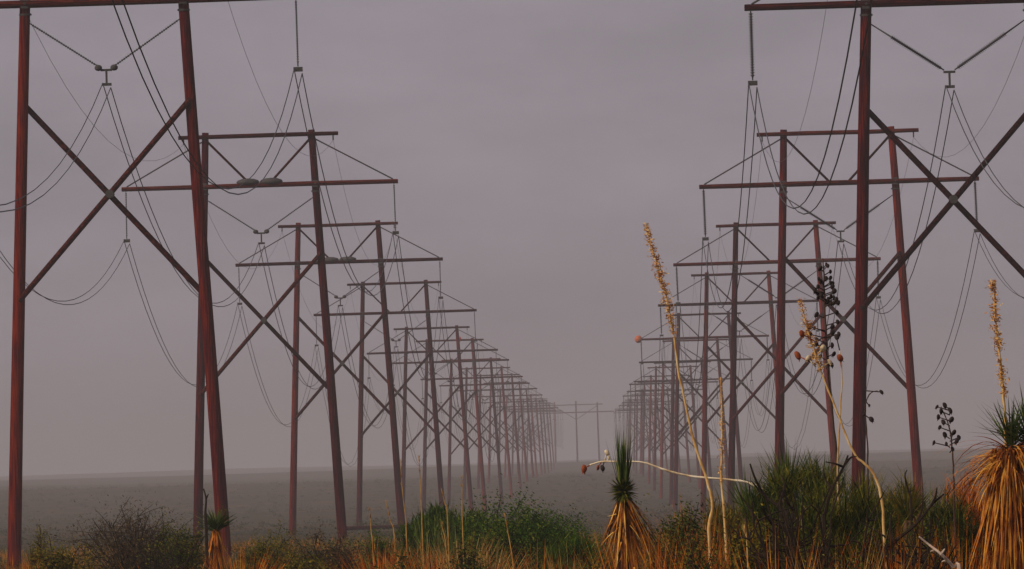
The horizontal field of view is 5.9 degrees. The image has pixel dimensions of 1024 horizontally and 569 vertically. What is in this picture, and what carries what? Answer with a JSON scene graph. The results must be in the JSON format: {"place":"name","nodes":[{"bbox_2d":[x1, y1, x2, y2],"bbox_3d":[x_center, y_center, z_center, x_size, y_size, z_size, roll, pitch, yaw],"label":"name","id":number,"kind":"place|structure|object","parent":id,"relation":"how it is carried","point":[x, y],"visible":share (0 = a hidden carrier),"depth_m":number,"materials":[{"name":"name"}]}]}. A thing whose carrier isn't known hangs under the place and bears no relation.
{"place":"outdoors","nodes":[
{"label":"outdoors","id":0,"kind":"place"},
{"bbox_2d":[0,447,1023,568],"bbox_3d":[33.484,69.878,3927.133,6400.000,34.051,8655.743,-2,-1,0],"label":"ground","id":1,"kind":"structure","parent":0,"point":[237,478],"depth_m":2083.80,"materials":[{"name":"soil"}]},
{"bbox_2d":[21,519,57,568],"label":"shrub","id":2,"kind":"object","parent":1,"relation":"on","point":[38,543],"visible":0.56,"depth_m":199.96,"materials":[{"name":"green plant"}]},
{"bbox_2d":[27,525,107,568],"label":"shrub","id":3,"kind":"object","parent":1,"relation":"on","point":[67,563],"visible":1,"depth_m":149.91,"materials":[{"name":"green plant"}]},
{"bbox_2d":[53,490,204,568],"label":"shrub","id":4,"kind":"object","parent":1,"relation":"on","point":[126,558],"visible":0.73,"depth_m":189.86,"materials":[{"name":"green plant"}]},
{"bbox_2d":[0,0,302,568],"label":"transmission tower","id":5,"kind":"structure","parent":1,"relation":"on","point":[21,292],"depth_m":424.07,"materials":[{"name":"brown wood"}]},
{"bbox_2d":[0,241,519,466],"bbox_3d":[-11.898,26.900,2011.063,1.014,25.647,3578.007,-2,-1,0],"label":"conductor pair","id":6,"kind":"object","parent":5,"relation":"attached to","point":[230,348],"visible":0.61,"depth_m":802.04},
{"bbox_2d":[0,83,541,466],"bbox_3d":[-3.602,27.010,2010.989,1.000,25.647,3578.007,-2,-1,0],"label":"conductor pair","id":7,"kind":"object","parent":5,"relation":"attached to","point":[250,279],"visible":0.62,"depth_m":593.00},
{"bbox_2d":[30,21,516,417],"bbox_3d":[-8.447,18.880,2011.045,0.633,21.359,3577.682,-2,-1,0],"label":"shield wire","id":8,"kind":"object","parent":5,"relation":"attached to","point":[216,230],"visible":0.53,"depth_m":674.49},
{"bbox_2d":[119,534,201,568],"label":"dead bush","id":9,"kind":"object","parent":1,"relation":"on","point":[155,563],"visible":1,"depth_m":167.89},
{"bbox_2d":[131,498,225,568],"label":"shrub","id":10,"kind":"object","parent":1,"relation":"on","point":[183,556],"visible":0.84,"depth_m":169.83,"materials":[{"name":"green plant"}]},
{"bbox_2d":[203,489,208,568],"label":"bare branch","id":11,"kind":"object","parent":1,"relation":"on","point":[206,535],"visible":1,"depth_m":154.94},
{"bbox_2d":[196,507,236,568],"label":"yucca","id":12,"kind":"object","parent":1,"relation":"on","point":[216,524],"visible":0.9,"depth_m":159.91,"materials":[{"name":"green plant"}]},
{"bbox_2d":[176,537,304,568],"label":"grass clump","id":13,"kind":"object","parent":1,"relation":"on","point":[230,565],"visible":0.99,"depth_m":149.84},
{"bbox_2d":[121,129,398,544],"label":"transmission tower","id":14,"kind":"structure","parent":1,"relation":"on","point":[319,258],"depth_m":606.01,"materials":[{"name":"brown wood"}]},
{"bbox_2d":[238,530,284,568],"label":"shrub","id":15,"kind":"object","parent":1,"relation":"on","point":[262,552],"visible":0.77,"depth_m":164.89,"materials":[{"name":"green plant"}]},
{"bbox_2d":[223,520,320,568],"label":"shrub","id":16,"kind":"object","parent":1,"relation":"on","point":[279,550],"visible":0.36,"depth_m":209.77,"materials":[{"name":"green plant"}]},
{"bbox_2d":[274,548,349,568],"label":"shrub","id":17,"kind":"object","parent":1,"relation":"on","point":[300,564],"visible":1,"depth_m":149.82,"materials":[{"name":"green plant"}]},
{"bbox_2d":[273,520,365,568],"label":"shrub","id":18,"kind":"object","parent":1,"relation":"on","point":[345,558],"visible":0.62,"depth_m":179.81,"materials":[{"name":"green plant"}]},
{"bbox_2d":[235,220,442,535],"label":"transmission tower","id":19,"kind":"structure","parent":1,"relation":"on","point":[295,414],"depth_m":807.97,"materials":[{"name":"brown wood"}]},
{"bbox_2d":[0,527,696,568],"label":"dry grass","id":20,"kind":"structure","parent":1,"relation":"on","point":[3,558],"depth_m":479.23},
{"bbox_2d":[345,520,400,568],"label":"shrub","id":21,"kind":"object","parent":1,"relation":"on","point":[380,545],"visible":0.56,"depth_m":199.83,"materials":[{"name":"green plant"}]},
{"bbox_2d":[313,534,441,568],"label":"grass clump","id":22,"kind":"object","parent":1,"relation":"on","point":[384,561],"visible":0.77,"depth_m":149.83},
{"bbox_2d":[347,525,407,530],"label":"fallen pole","id":23,"kind":"object","parent":1,"relation":"on","point":[363,527],"visible":0.66,"depth_m":800.97,"materials":[{"name":"brown wood"}]},
{"bbox_2d":[314,280,476,525],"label":"transmission tower","id":24,"kind":"structure","parent":1,"relation":"on","point":[362,313],"depth_m":1026.92,"materials":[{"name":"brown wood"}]},
{"bbox_2d":[369,545,422,568],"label":"shrub","id":25,"kind":"object","parent":1,"relation":"on","point":[402,565],"visible":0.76,"depth_m":139.97,"materials":[{"name":"green plant"}]},
{"bbox_2d":[365,536,473,568],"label":"grass clump","id":26,"kind":"object","parent":1,"relation":"on","point":[421,555],"visible":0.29,"depth_m":164.80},
{"bbox_2d":[360,543,502,568],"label":"grass clump","id":27,"kind":"object","parent":1,"relation":"on","point":[428,562],"visible":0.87,"depth_m":131.83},
{"bbox_2d":[367,325,497,517],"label":"transmission tower","id":28,"kind":"structure","parent":1,"relation":"on","point":[405,352],"depth_m":1276.86,"materials":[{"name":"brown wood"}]},
{"bbox_2d":[384,489,484,568],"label":"grass clump","id":29,"kind":"object","parent":1,"relation":"on","point":[452,522],"visible":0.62,"depth_m":179.86,"materials":[{"name":"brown plant"}]},
{"bbox_2d":[393,501,489,565],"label":"shrub","id":30,"kind":"object","parent":1,"relation":"on","point":[442,518],"visible":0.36,"depth_m":189.52,"materials":[{"name":"green plant"}]},
{"bbox_2d":[393,336,508,512],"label":"transmission tower","id":31,"kind":"structure","parent":1,"relation":"on","point":[427,394],"depth_m":1424.82,"materials":[{"name":"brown wood"}]},
{"bbox_2d":[392,524,536,568],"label":"grass clump","id":32,"kind":"object","parent":1,"relation":"on","point":[429,563],"visible":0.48,"depth_m":159.92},
{"bbox_2d":[435,522,496,568],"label":"shrub","id":33,"kind":"object","parent":1,"relation":"on","point":[470,564],"visible":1,"depth_m":129.93,"materials":[{"name":"green plant"}]},
{"bbox_2d":[421,357,522,505],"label":"transmission tower","id":34,"kind":"structure","parent":1,"relation":"on","point":[497,450],"depth_m":1639.76,"materials":[{"name":"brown wood"}]},
{"bbox_2d":[439,366,529,499],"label":"transmission tower","id":35,"kind":"structure","parent":1,"relation":"on","point":[466,384],"depth_m":1849.73,"materials":[{"name":"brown wood"}]},
{"bbox_2d":[433,535,542,568],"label":"grass clump","id":36,"kind":"object","parent":1,"relation":"on","point":[495,563],"visible":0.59,"depth_m":154.83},
{"bbox_2d":[0,458,985,568],"bbox_3d":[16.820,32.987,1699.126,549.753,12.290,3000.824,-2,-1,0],"label":"desert scrub","id":37,"kind":"object","parent":1,"relation":"on","point":[361,523],"visible":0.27,"depth_m":1368.69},
{"bbox_2d":[456,373,536,488],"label":"transmission tower","id":38,"kind":"structure","parent":1,"relation":"on","point":[516,448],"depth_m":2059.69,"materials":[{"name":"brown wood"}]},
{"bbox_2d":[469,381,542,482],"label":"transmission tower","id":39,"kind":"structure","parent":1,"relation":"on","point":[523,448],"depth_m":2264.68,"materials":[{"name":"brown wood"}]},
{"bbox_2d":[481,389,547,476],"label":"transmission tower","id":40,"kind":"structure","parent":1,"relation":"on","point":[528,420],"depth_m":2479.67,"materials":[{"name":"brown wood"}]},
{"bbox_2d":[488,394,549,477],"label":"transmission tower","id":41,"kind":"structure","parent":1,"relation":"on","point":[534,451],"depth_m":2689.57,"materials":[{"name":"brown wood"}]},
{"bbox_2d":[427,473,613,568],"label":"shrub","id":42,"kind":"object","parent":1,"relation":"on","point":[531,535],"visible":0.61,"depth_m":169.48,"materials":[{"name":"green plant"}]},
{"bbox_2d":[496,398,553,475],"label":"transmission tower","id":43,"kind":"structure","parent":1,"relation":"on","point":[537,425],"depth_m":2899.56,"materials":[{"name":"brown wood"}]},
{"bbox_2d":[503,400,555,473],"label":"transmission tower","id":44,"kind":"structure","parent":1,"relation":"on","point":[540,410],"depth_m":3109.54,"materials":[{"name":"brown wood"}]},
{"bbox_2d":[509,398,557,473],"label":"transmission tower","id":45,"kind":"structure","parent":1,"relation":"on","point":[536,435],"depth_m":3329.49,"materials":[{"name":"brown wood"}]},
{"bbox_2d":[519,403,562,469],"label":"transmission tower","id":46,"kind":"structure","parent":1,"relation":"on","point":[543,435],"depth_m":3799.46,"materials":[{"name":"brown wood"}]},
{"bbox_2d":[111,0,562,461],"bbox_3d":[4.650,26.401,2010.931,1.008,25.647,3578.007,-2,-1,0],"label":"conductor pair","id":47,"kind":"object","parent":46,"relation":"hanging from","point":[556,422],"visible":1,"depth_m":467.49},
{"bbox_2d":[228,2,552,419],"bbox_3d":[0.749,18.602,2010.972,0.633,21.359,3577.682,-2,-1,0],"label":"shield wire","id":48,"kind":"object","parent":46,"relation":"attached to","point":[353,223],"visible":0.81,"depth_m":671.75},
{"bbox_2d":[524,402,560,470],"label":"transmission tower","id":49,"kind":"structure","parent":1,"relation":"on","point":[540,431],"depth_m":3559.46,"materials":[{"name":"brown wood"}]},
{"bbox_2d":[534,528,613,568],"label":"shrub","id":50,"kind":"object","parent":1,"relation":"on","point":[575,546],"visible":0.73,"depth_m":139.76,"materials":[{"name":"green plant"}]},
{"bbox_2d":[541,401,613,462],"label":"angle tower","id":51,"kind":"structure","parent":1,"relation":"on","point":[576,412],"depth_m":4399.21,"materials":[{"name":"grey wood"}]},
{"bbox_2d":[538,518,724,568],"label":"grass clump","id":52,"kind":"object","parent":1,"relation":"on","point":[649,565],"visible":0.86,"depth_m":93.97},
{"bbox_2d":[614,403,653,463],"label":"transmission tower","id":53,"kind":"structure","parent":1,"relation":"on","point":[631,428],"depth_m":3639.27,"materials":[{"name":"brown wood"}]},
{"bbox_2d":[651,37,1023,420],"bbox_3d":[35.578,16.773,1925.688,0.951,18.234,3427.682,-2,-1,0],"label":"shield wire","id":54,"kind":"object","parent":53,"relation":"attached to","point":[893,217],"visible":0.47,"depth_m":620.65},
{"bbox_2d":[660,230,1023,449],"bbox_3d":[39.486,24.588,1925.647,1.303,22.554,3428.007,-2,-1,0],"label":"conductor pair","id":55,"kind":"object","parent":53,"relation":"hanging from","point":[752,386],"visible":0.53,"depth_m":795.83},
{"bbox_2d":[591,427,678,568],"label":"yucca","id":56,"kind":"object","parent":1,"relation":"on","point":[623,509],"visible":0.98,"depth_m":99.92,"materials":[{"name":"orange plant"}]},
{"bbox_2d":[615,400,667,469],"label":"transmission tower","id":57,"kind":"structure","parent":1,"relation":"on","point":[635,428],"depth_m":3169.27,"materials":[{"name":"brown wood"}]},
{"bbox_2d":[618,398,670,470],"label":"transmission tower","id":58,"kind":"structure","parent":1,"relation":"on","point":[634,450],"depth_m":2949.28,"materials":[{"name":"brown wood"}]},
{"bbox_2d":[619,392,679,473],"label":"transmission tower","id":59,"kind":"structure","parent":1,"relation":"on","point":[664,448],"depth_m":2729.28,"materials":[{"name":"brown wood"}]},
{"bbox_2d":[622,389,687,473],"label":"transmission tower","id":60,"kind":"structure","parent":1,"relation":"on","point":[640,470],"depth_m":2519.35,"materials":[{"name":"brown wood"}]},
{"bbox_2d":[623,381,695,476],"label":"transmission tower","id":61,"kind":"structure","parent":1,"relation":"on","point":[643,444],"depth_m":2299.42,"materials":[{"name":"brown wood"}]},
{"bbox_2d":[627,374,701,483],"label":"transmission tower","id":62,"kind":"structure","parent":1,"relation":"on","point":[650,448],"depth_m":2089.39,"materials":[{"name":"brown wood"}]},
{"bbox_2d":[629,365,718,490],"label":"transmission tower","id":63,"kind":"structure","parent":1,"relation":"on","point":[655,430],"depth_m":1879.45,"materials":[{"name":"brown wood"}]},
{"bbox_2d":[636,491,723,568],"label":"shrub","id":64,"kind":"object","parent":1,"relation":"on","point":[690,521],"visible":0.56,"depth_m":119.87,"materials":[{"name":"green plant"}]},
{"bbox_2d":[634,361,729,498],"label":"transmission tower","id":65,"kind":"structure","parent":1,"relation":"on","point":[662,452],"depth_m":1689.45,"materials":[{"name":"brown wood"}]},
{"bbox_2d":[643,223,736,567],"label":"yucca stalk","id":66,"kind":"object","parent":1,"relation":"on","point":[661,281],"visible":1,"depth_m":91.99,"materials":[{"name":"beige plant"}]},
{"bbox_2d":[641,489,740,568],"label":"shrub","id":67,"kind":"object","parent":1,"relation":"on","point":[703,535],"visible":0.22,"depth_m":127.86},
{"bbox_2d":[639,338,752,504],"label":"transmission tower","id":68,"kind":"structure","parent":1,"relation":"on","point":[672,362],"depth_m":1469.53,"materials":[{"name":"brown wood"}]},
{"bbox_2d":[674,525,724,568],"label":"shrub","id":69,"kind":"object","parent":1,"relation":"on","point":[690,554],"visible":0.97,"depth_m":85.95,"materials":[{"name":"green plant"}]},
{"bbox_2d":[635,311,769,510],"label":"transmission tower","id":70,"kind":"structure","parent":1,"relation":"on","point":[638,339],"depth_m":1289.56,"materials":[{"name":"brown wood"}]},
{"bbox_2d":[699,377,735,568],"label":"yucca stalk","id":71,"kind":"object","parent":1,"relation":"on","point":[721,461],"visible":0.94,"depth_m":91.96,"materials":[{"name":"beige plant"}]},
{"bbox_2d":[622,517,818,568],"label":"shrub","id":72,"kind":"object","parent":1,"relation":"on","point":[719,553],"visible":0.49,"depth_m":90.07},
{"bbox_2d":[690,484,754,567],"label":"shrub","id":73,"kind":"object","parent":1,"relation":"on","point":[716,517],"visible":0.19,"depth_m":129.74,"materials":[{"name":"green plant"}]},
{"bbox_2d":[658,270,819,512],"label":"transmission tower","id":74,"kind":"structure","parent":1,"relation":"on","point":[706,348],"depth_m":1038.69,"materials":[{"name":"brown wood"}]},
{"bbox_2d":[625,0,827,421],"bbox_3d":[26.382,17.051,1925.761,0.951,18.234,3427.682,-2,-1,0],"label":"shield wire","id":75,"kind":"object","parent":74,"relation":"attached to","point":[752,221],"visible":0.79,"depth_m":657.57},
{"bbox_2d":[614,0,872,453],"bbox_3d":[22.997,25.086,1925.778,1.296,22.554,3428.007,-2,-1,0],"label":"conductor pair","id":76,"kind":"object","parent":74,"relation":"attached to","point":[641,391],"visible":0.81,"depth_m":446.19},
{"bbox_2d":[638,85,1023,454],"bbox_3d":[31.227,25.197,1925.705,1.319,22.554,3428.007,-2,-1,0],"label":"conductor pair","id":77,"kind":"object","parent":74,"relation":"attached to","point":[1019,204],"visible":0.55,"depth_m":516.70},
{"bbox_2d":[718,464,765,542],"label":"shrub","id":78,"kind":"object","parent":1,"relation":"on","point":[740,498],"visible":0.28,"depth_m":111.94,"materials":[{"name":"green plant"}]},
{"bbox_2d":[711,504,784,568],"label":"shrub","id":79,"kind":"object","parent":1,"relation":"on","point":[734,545],"visible":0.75,"depth_m":87.95,"materials":[{"name":"green plant"}]},
{"bbox_2d":[717,503,783,568],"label":"shrub","id":80,"kind":"object","parent":1,"relation":"on","point":[750,530],"visible":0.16,"depth_m":89.89,"materials":[{"name":"green plant"}]},
{"bbox_2d":[749,464,790,556],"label":"bare branch","id":81,"kind":"object","parent":1,"relation":"on","point":[760,490],"visible":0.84,"depth_m":85.94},
{"bbox_2d":[642,520,898,568],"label":"grass clump","id":82,"kind":"object","parent":1,"relation":"on","point":[772,556],"visible":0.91,"depth_m":83.01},
{"bbox_2d":[673,220,880,518],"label":"transmission tower","id":83,"kind":"structure","parent":1,"relation":"on","point":[733,414],"depth_m":807.71,"materials":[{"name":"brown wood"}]},
{"bbox_2d":[754,434,826,502],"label":"yucca","id":84,"kind":"object","parent":1,"relation":"on","point":[787,463],"visible":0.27,"depth_m":103.92,"materials":[{"name":"green plant"}]},
{"bbox_2d":[728,446,858,568],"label":"shrub","id":85,"kind":"object","parent":1,"relation":"on","point":[771,491],"visible":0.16,"depth_m":99.79,"materials":[{"name":"green plant"}]},
{"bbox_2d":[581,450,757,486],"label":"bowed stalk","id":86,"kind":"object","parent":85,"relation":"in","point":[584,467],"visible":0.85,"depth_m":102.96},
{"bbox_2d":[730,485,883,568],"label":"dead bush","id":87,"kind":"object","parent":1,"relation":"on","point":[786,531],"visible":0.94,"depth_m":83.79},
{"bbox_2d":[809,258,840,516],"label":"seed stalk","id":88,"kind":"object","parent":1,"relation":"on","point":[831,302],"visible":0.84,"depth_m":93.98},
{"bbox_2d":[795,447,856,490],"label":"yucca","id":89,"kind":"object","parent":1,"relation":"on","point":[829,460],"visible":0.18,"depth_m":103.87,"materials":[{"name":"green plant"}]},
{"bbox_2d":[712,519,949,568],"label":"grass clump","id":90,"kind":"object","parent":1,"relation":"on","point":[844,556],"visible":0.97,"depth_m":81.08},
{"bbox_2d":[699,126,978,524],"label":"transmission tower","id":91,"kind":"structure","parent":1,"relation":"on","point":[895,180],"depth_m":598.76,"materials":[{"name":"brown wood"}]},
{"bbox_2d":[834,334,843,514],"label":"seed stalk","id":92,"kind":"object","parent":1,"relation":"on","point":[839,356],"visible":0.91,"depth_m":92.97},
{"bbox_2d":[822,455,856,563],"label":"bare branch","id":93,"kind":"object","parent":1,"relation":"on","point":[847,459],"visible":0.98,"depth_m":85.96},
{"bbox_2d":[794,298,886,568],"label":"yucca stalk","id":94,"kind":"object","parent":1,"relation":"on","point":[821,349],"visible":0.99,"depth_m":87.97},
{"bbox_2d":[804,550,883,568],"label":"shrub","id":95,"kind":"object","parent":1,"relation":"on","point":[853,562],"visible":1,"depth_m":79.86,"materials":[{"name":"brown plant"}]},
{"bbox_2d":[774,466,918,568],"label":"shrub","id":96,"kind":"object","parent":1,"relation":"on","point":[840,522],"visible":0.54,"depth_m":91.78,"materials":[{"name":"green plant"}]},
{"bbox_2d":[846,469,898,523],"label":"shrub","id":97,"kind":"object","parent":1,"relation":"on","point":[871,490],"visible":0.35,"depth_m":109.93,"materials":[{"name":"green plant"}]},
{"bbox_2d":[862,390,883,497],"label":"seed stalk","id":98,"kind":"object","parent":1,"relation":"on","point":[871,419],"visible":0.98,"depth_m":97.96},
{"bbox_2d":[744,0,1023,499],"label":"transmission tower","id":99,"kind":"structure","parent":1,"relation":"on","point":[863,300],"depth_m":412.81,"materials":[{"name":"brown wood"}]},
{"bbox_2d":[842,465,929,555],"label":"shrub","id":100,"kind":"object","parent":1,"relation":"on","point":[902,489],"visible":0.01,"depth_m":119.82,"materials":[{"name":"green plant"}]},
{"bbox_2d":[801,520,1002,568],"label":"grass clump","id":101,"kind":"object","parent":1,"relation":"on","point":[896,566],"visible":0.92,"depth_m":83.64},
{"bbox_2d":[855,514,961,568],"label":"dead bush","id":102,"kind":"object","parent":1,"relation":"on","point":[922,559],"visible":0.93,"depth_m":83.86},
{"bbox_2d":[874,471,943,553],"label":"shrub","id":103,"kind":"object","parent":1,"relation":"on","point":[901,505],"visible":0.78,"depth_m":105.89,"materials":[{"name":"green plant"}]},
{"bbox_2d":[881,487,944,568],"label":"bare branch","id":104,"kind":"object","parent":1,"relation":"on","point":[920,517],"visible":1,"depth_m":83.94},
{"bbox_2d":[874,517,968,568],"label":"shrub","id":105,"kind":"object","parent":1,"relation":"on","point":[907,540],"visible":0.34,"depth_m":85.94,"materials":[{"name":"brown plant"}]},
{"bbox_2d":[857,515,986,568],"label":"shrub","id":106,"kind":"object","parent":1,"relation":"on","point":[958,559],"visible":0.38,"depth_m":85.84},
{"bbox_2d":[919,536,960,568],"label":"bleached twig","id":107,"kind":"object","parent":1,"relation":"on","point":[957,565],"visible":1,"depth_m":79.92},
{"bbox_2d":[901,485,991,568],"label":"shrub","id":108,"kind":"object","parent":1,"relation":"on","point":[962,519],"visible":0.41,"depth_m":104.75,"materials":[{"name":"green plant"}]},
{"bbox_2d":[932,402,960,568],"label":"seed stalk","id":109,"kind":"object","parent":1,"relation":"on","point":[950,420],"visible":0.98,"depth_m":97.94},
{"bbox_2d":[921,463,991,567],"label":"shrub","id":110,"kind":"object","parent":1,"relation":"on","point":[968,497],"visible":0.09,"depth_m":111.87,"materials":[{"name":"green plant"}]},
{"bbox_2d":[945,278,1023,568],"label":"yucca","id":111,"kind":"object","parent":1,"relation":"on","point":[1003,484],"visible":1,"depth_m":83.78,"materials":[{"name":"orange plant"}]},
{"bbox_2d":[0,0,1023,476],"label":"sky","id":112,"kind":"structure","parent":0,"point":[530,146],"materials":[{"name":"grey"}]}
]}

